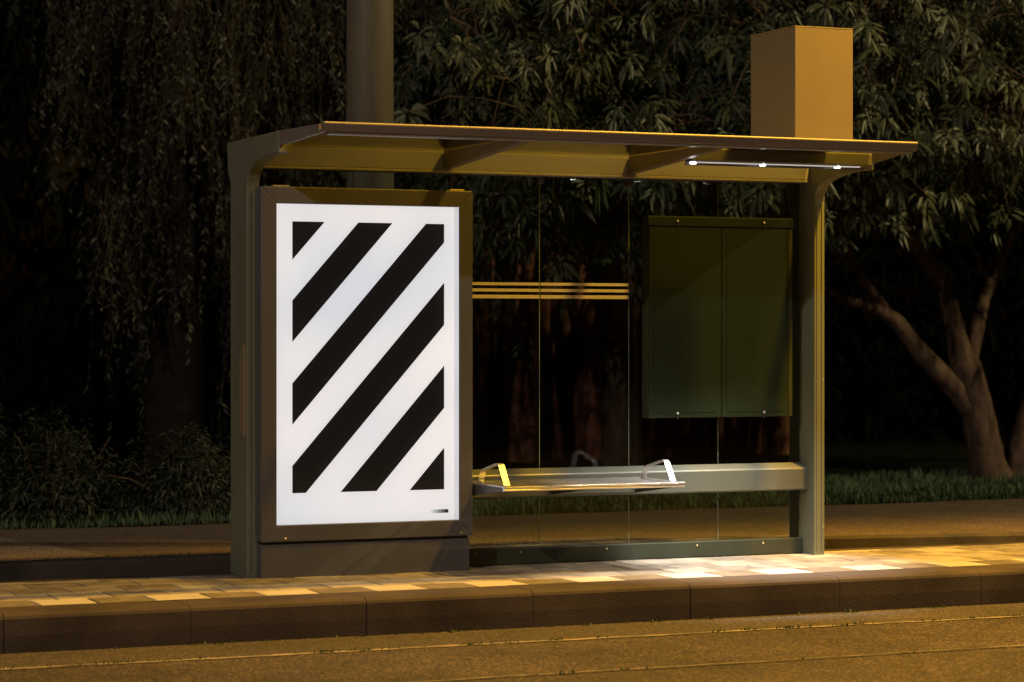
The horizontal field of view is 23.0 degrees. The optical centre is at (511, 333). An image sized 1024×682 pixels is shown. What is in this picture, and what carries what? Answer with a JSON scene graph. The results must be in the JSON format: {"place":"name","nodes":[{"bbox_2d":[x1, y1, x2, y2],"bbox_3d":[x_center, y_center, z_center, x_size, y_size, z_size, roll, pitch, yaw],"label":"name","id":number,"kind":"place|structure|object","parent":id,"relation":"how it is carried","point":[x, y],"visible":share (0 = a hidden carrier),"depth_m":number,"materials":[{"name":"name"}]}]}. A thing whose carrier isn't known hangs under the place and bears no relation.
{"place":"outdoors","nodes":[
{"label":"outdoors","id":0,"kind":"place"},
{"bbox_2d":[0,538,112,561],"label":"path","id":1,"kind":"structure","parent":0,"point":[13,550],"depth_m":15.27,"materials":[{"name":"concrete"}]},
{"bbox_2d":[1,340,1017,437],"bbox_3d":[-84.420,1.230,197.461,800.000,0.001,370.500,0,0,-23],"label":"ground","id":2,"kind":"structure","parent":0,"point":[22,367],"depth_m":56.45,"materials":[{"name":"soil"}]},
{"bbox_2d":[2,338,1020,528],"bbox_3d":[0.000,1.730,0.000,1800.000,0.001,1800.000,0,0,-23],"label":"ground","id":3,"kind":"structure","parent":0,"point":[92,439],"depth_m":45.43,"materials":[{"name":"soil"}]},
{"bbox_2d":[0,532,1023,580],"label":"kerb","id":4,"kind":"structure","parent":3,"relation":"on","point":[103,567],"depth_m":15.01,"materials":[{"name":"grey concrete"}]},
{"bbox_2d":[0,616,1023,681],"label":"road","id":5,"kind":"structure","parent":0,"point":[988,663],"depth_m":11.69,"materials":[{"name":"grey asphalt"}]},
{"bbox_2d":[0,538,1021,675],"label":"weeds","id":6,"kind":"object","parent":5,"relation":"on","point":[560,672],"visible":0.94,"depth_m":12.81,"materials":[{"name":"green plant"}]},
{"bbox_2d":[0,603,1023,668],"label":"gutter","id":7,"kind":"object","parent":5,"relation":"on","point":[192,651],"depth_m":12.69,"materials":[{"name":"concrete"}]},
{"bbox_2d":[0,615,1023,669],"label":"road seam","id":8,"kind":"object","parent":5,"relation":"on","point":[482,643],"visible":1,"depth_m":12.34,"materials":[{"name":"grey asphalt"}]},
{"bbox_2d":[416,645,1019,681],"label":"road seam","id":9,"kind":"object","parent":5,"relation":"on","point":[716,663],"visible":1,"depth_m":11.58,"materials":[{"name":"black asphalt"}]},
{"bbox_2d":[0,498,1023,561],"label":"pavement","id":10,"kind":"structure","parent":0,"point":[973,516],"depth_m":17.30,"materials":[{"name":"concrete"}]},
{"bbox_2d":[346,0,393,188],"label":"street lamp","id":11,"kind":"object","parent":10,"relation":"on","point":[369,68],"depth_m":15.80,"materials":[{"name":"grey metal"}]},
{"bbox_2d":[0,543,1023,606],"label":"platform","id":12,"kind":"structure","parent":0,"point":[108,590],"depth_m":13.88,"materials":[{"name":"multicoloured tile"}]},
{"bbox_2d":[256,185,471,578],"bbox_3d":[-0.831,0.267,14.093,1.252,2.166,0.179,0,0,-23],"label":"display case","id":13,"kind":"object","parent":12,"relation":"on","point":[363,381],"visible":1,"depth_m":14.03,"materials":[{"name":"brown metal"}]},
{"bbox_2d":[0,542,1023,582],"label":"platform edging","id":14,"kind":"object","parent":12,"relation":"attached to","point":[97,578],"depth_m":14.03,"materials":[{"name":"concrete"}]},
{"bbox_2d":[227,121,917,576],"bbox_3d":[0.372,0.145,14.202,3.680,2.450,1.535,0,0,-23],"label":"bus shelter","id":15,"kind":"object","parent":12,"relation":"on","point":[413,149],"visible":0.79,"depth_m":14.55,"materials":[{"name":"paint"}]},
{"bbox_2d":[472,460,684,495],"bbox_3d":[0.351,0.828,14.352,1.114,0.217,0.616,0,0,-23],"label":"bench","id":16,"kind":"object","parent":15,"relation":"attached to","point":[482,486],"visible":0.98,"depth_m":14.21,"materials":[{"name":"metal"}]},
{"bbox_2d":[641,216,792,418],"bbox_3d":[1.236,-0.095,15.101,0.979,1.207,0.113,0,0,-23],"label":"notice board","id":17,"kind":"object","parent":15,"relation":"attached to","point":[716,316],"visible":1,"depth_m":15.04,"materials":[{"name":"green paint"}]},
{"bbox_2d":[649,226,720,417],"bbox_3d":[1.030,-0.068,14.971,0.481,1.137,0.015,0,0,-23],"label":"door","id":18,"kind":"structure","parent":17,"relation":"in","point":[685,262],"depth_m":14.96,"materials":[{"name":"green paint"}]},
{"bbox_2d":[721,227,787,416],"bbox_3d":[1.463,-0.068,15.156,0.453,1.137,0.015,0,0,-23],"label":"door","id":19,"kind":"structure","parent":17,"relation":"in","point":[754,261],"depth_m":15.15,"materials":[{"name":"green paint"}]},
{"bbox_2d":[685,149,871,169],"bbox_3d":[1.536,-1.002,14.442,1.173,0.095,0.092,0,0,-23],"label":"light bar","id":20,"kind":"object","parent":15,"relation":"attached to","point":[784,159],"visible":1,"depth_m":14.42,"materials":[{"name":"white metal"}]},
{"bbox_2d":[751,26,852,139],"bbox_3d":[1.650,-1.398,14.363,0.433,0.644,0.575,0,0,-23],"label":"roof box","id":21,"kind":"object","parent":15,"relation":"on","point":[801,81],"visible":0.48,"depth_m":14.15,"materials":[{"name":"paint"}]},
{"bbox_2d":[0,466,1023,529],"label":"grass","id":22,"kind":"structure","parent":0,"point":[855,495],"depth_m":19.75,"materials":[{"name":"green plant"}]},
{"bbox_2d":[0,430,1023,528],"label":"lawn","id":23,"kind":"structure","parent":0,"point":[852,457],"depth_m":25.74,"materials":[{"name":"green plant"}]},
{"bbox_2d":[0,394,18,517],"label":"shrub","id":24,"kind":"object","parent":23,"relation":"on","point":[2,462],"visible":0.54,"depth_m":18.37,"materials":[{"name":"green plant"}]},
{"bbox_2d":[0,402,132,528],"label":"shrub","id":25,"kind":"object","parent":23,"relation":"on","point":[33,493],"visible":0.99,"depth_m":18.31,"materials":[{"name":"green plant"}]},
{"bbox_2d":[85,422,230,517],"bbox_3d":[-2.501,1.055,18.492,1.278,0.805,1.186,0,0,-23],"label":"shrub","id":26,"kind":"object","parent":23,"relation":"on","point":[180,500],"visible":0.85,"depth_m":18.37,"materials":[{"name":"green plant"}]},
{"bbox_2d":[29,0,410,492],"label":"weeping tree","id":27,"kind":"object","parent":23,"relation":"on","point":[175,381],"visible":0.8,"depth_m":20.61,"materials":[{"name":"green plant"}]},
{"bbox_2d":[209,436,230,500],"bbox_3d":[-1.832,0.989,19.321,1.163,0.882,0.995,0,0,9],"label":"shrub","id":28,"kind":"object","parent":23,"relation":"on","point":[224,454],"visible":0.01,"depth_m":19.20,"materials":[{"name":"green plant"}]},
{"bbox_2d":[287,0,572,369],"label":"weeping tree","id":29,"kind":"object","parent":23,"relation":"on","point":[400,179],"visible":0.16,"depth_m":21.51,"materials":[{"name":"green plant"}]},
{"bbox_2d":[0,0,1023,461],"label":"wood","id":30,"kind":"object","parent":23,"relation":"on","point":[546,406],"visible":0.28,"depth_m":27.41,"materials":[{"name":"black plant"}]},
{"bbox_2d":[393,0,933,466],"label":"broadleaf tree","id":31,"kind":"object","parent":23,"relation":"on","point":[581,92],"visible":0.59,"depth_m":20.50,"materials":[{"name":"green plant"}]},
{"bbox_2d":[579,0,1023,479],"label":"broadleaf tree","id":32,"kind":"object","parent":23,"relation":"on","point":[941,73],"visible":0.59,"depth_m":20.93,"materials":[{"name":"green plant"}]},
{"bbox_2d":[965,2,1023,477],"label":"broadleaf tree","id":33,"kind":"object","parent":23,"relation":"on","point":[1014,455],"visible":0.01,"depth_m":23.41,"materials":[{"name":"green plant"}]},
{"bbox_2d":[0,0,1023,337],"label":"sky","id":34,"kind":"structure","parent":0,"point":[15,9],"materials":[{"name":"black"}]},
{"label":"platform bed","id":35,"kind":"structure","parent":0,"visible":0},
{"bbox_2d":[0,563,1023,653],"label":"kerb","id":36,"kind":"structure","parent":35,"relation":"on","point":[52,628],"depth_m":12.95,"materials":[{"name":"concrete"}]}
]}

